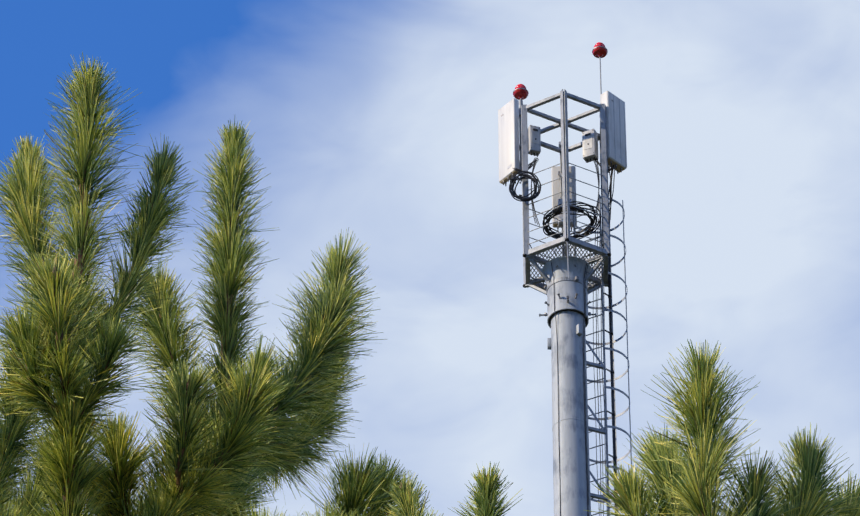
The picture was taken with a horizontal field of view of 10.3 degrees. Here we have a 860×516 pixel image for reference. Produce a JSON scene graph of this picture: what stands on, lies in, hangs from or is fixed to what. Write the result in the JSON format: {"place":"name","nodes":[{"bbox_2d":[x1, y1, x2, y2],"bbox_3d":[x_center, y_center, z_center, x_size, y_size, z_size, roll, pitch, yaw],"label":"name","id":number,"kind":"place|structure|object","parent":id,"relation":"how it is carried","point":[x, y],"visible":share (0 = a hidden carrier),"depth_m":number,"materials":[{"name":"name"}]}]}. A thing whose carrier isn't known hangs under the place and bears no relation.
{"place":"outdoors","nodes":[
{"label":"outdoors","id":0,"kind":"place"},
{"bbox_2d":[0,0,859,515],"label":"sky","id":1,"kind":"structure","parent":0,"point":[738,188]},
{"label":"ground","id":2,"kind":"structure","parent":0,"visible":0},
{"bbox_2d":[0,346,94,515],"bbox_3d":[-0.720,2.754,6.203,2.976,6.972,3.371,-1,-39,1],"label":"pine","id":3,"kind":"object","parent":2,"relation":"on","point":[12,428],"visible":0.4,"depth_m":8.14,"materials":[{"name":"green plant"}]},
{"bbox_2d":[24,117,414,515],"bbox_3d":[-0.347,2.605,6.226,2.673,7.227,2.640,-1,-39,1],"label":"pine","id":4,"kind":"object","parent":2,"relation":"on","point":[317,367],"visible":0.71,"depth_m":8.19,"materials":[{"name":"green plant"}]},
{"bbox_2d":[0,52,443,515],"bbox_3d":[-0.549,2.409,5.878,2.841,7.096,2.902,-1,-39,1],"label":"pine","id":5,"kind":"object","parent":2,"relation":"on","point":[50,333],"visible":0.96,"depth_m":7.52,"materials":[{"name":"green plant"}]},
{"bbox_2d":[376,461,522,515],"bbox_3d":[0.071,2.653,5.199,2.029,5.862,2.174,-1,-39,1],"label":"pine","id":6,"kind":"object","parent":2,"relation":"on","point":[485,497],"visible":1,"depth_m":6.91,"materials":[{"name":"green plant"}]},
{"bbox_2d":[519,57,631,515],"bbox_3d":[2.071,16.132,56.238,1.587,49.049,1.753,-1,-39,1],"label":"tower","id":7,"kind":"structure","parent":2,"relation":"on","point":[567,288],"depth_m":68.39,"materials":[{"name":"grey metal"}]},
{"bbox_2d":[498,98,521,185],"bbox_3d":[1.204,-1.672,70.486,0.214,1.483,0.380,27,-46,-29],"label":"panel antenna","id":8,"kind":"object","parent":7,"relation":"attached to","point":[508,126],"visible":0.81,"depth_m":70.41,"materials":[{"name":"beige plastic"}]},
{"bbox_2d":[513,84,528,99],"bbox_3d":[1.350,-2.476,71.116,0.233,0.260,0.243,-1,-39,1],"label":"warning lamp","id":9,"kind":"object","parent":7,"relation":"attached to","point":[520,91],"visible":0.98,"depth_m":71.04,"materials":[{"name":"red plastic"}]},
{"bbox_2d":[528,125,540,156],"bbox_3d":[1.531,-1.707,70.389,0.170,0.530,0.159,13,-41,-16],"label":"radio unit","id":10,"kind":"object","parent":7,"relation":"attached to","point":[534,141],"visible":0.98,"depth_m":70.32,"materials":[{"name":"grey"}]},
{"bbox_2d":[509,157,617,515],"bbox_3d":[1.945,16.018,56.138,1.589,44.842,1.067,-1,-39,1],"label":"feeder cables","id":11,"kind":"object","parent":7,"relation":"attached to","point":[554,212],"visible":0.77,"depth_m":69.34,"materials":[{"name":"black plastic"}]},
{"bbox_2d":[551,166,576,230],"bbox_3d":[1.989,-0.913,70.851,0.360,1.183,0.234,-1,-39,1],"label":"panel antenna","id":12,"kind":"object","parent":7,"relation":"attached to","point":[556,184],"visible":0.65,"depth_m":70.95,"materials":[{"name":"beige"}]},
{"bbox_2d":[558,199,571,227],"bbox_3d":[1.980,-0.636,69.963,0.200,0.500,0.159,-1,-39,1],"label":"radio unit","id":13,"kind":"object","parent":7,"relation":"attached to","point":[560,216],"visible":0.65,"depth_m":69.86,"materials":[{"name":"grey"}]},
{"bbox_2d":[530,244,602,283],"bbox_3d":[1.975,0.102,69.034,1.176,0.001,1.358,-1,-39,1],"label":"metal mesh platform","id":14,"kind":"structure","parent":7,"relation":"on","point":[563,255],"depth_m":68.86,"materials":[{"name":"silver metal"}]},
{"bbox_2d":[582,129,597,162],"bbox_3d":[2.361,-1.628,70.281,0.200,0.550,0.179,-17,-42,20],"label":"radio unit","id":15,"kind":"object","parent":7,"relation":"attached to","point":[590,144],"visible":1,"depth_m":70.21,"materials":[{"name":"grey"}]},
{"bbox_2d":[592,42,607,57],"bbox_3d":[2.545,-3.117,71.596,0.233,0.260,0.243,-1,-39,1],"label":"warning lamp","id":16,"kind":"object","parent":7,"relation":"on","point":[599,50],"visible":0.96,"depth_m":71.53,"materials":[{"name":"red plastic"}]},
{"bbox_2d":[600,91,626,173],"bbox_3d":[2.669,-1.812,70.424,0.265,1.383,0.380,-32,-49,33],"label":"panel antenna","id":17,"kind":"object","parent":7,"relation":"attached to","point":[616,131],"visible":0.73,"depth_m":70.34,"materials":[{"name":"beige plastic"}]},
{"bbox_2d":[584,339,859,515],"bbox_3d":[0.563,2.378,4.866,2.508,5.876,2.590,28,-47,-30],"label":"pine","id":18,"kind":"object","parent":2,"relation":"on","point":[683,485],"visible":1,"depth_m":6.65,"materials":[{"name":"green plant"}]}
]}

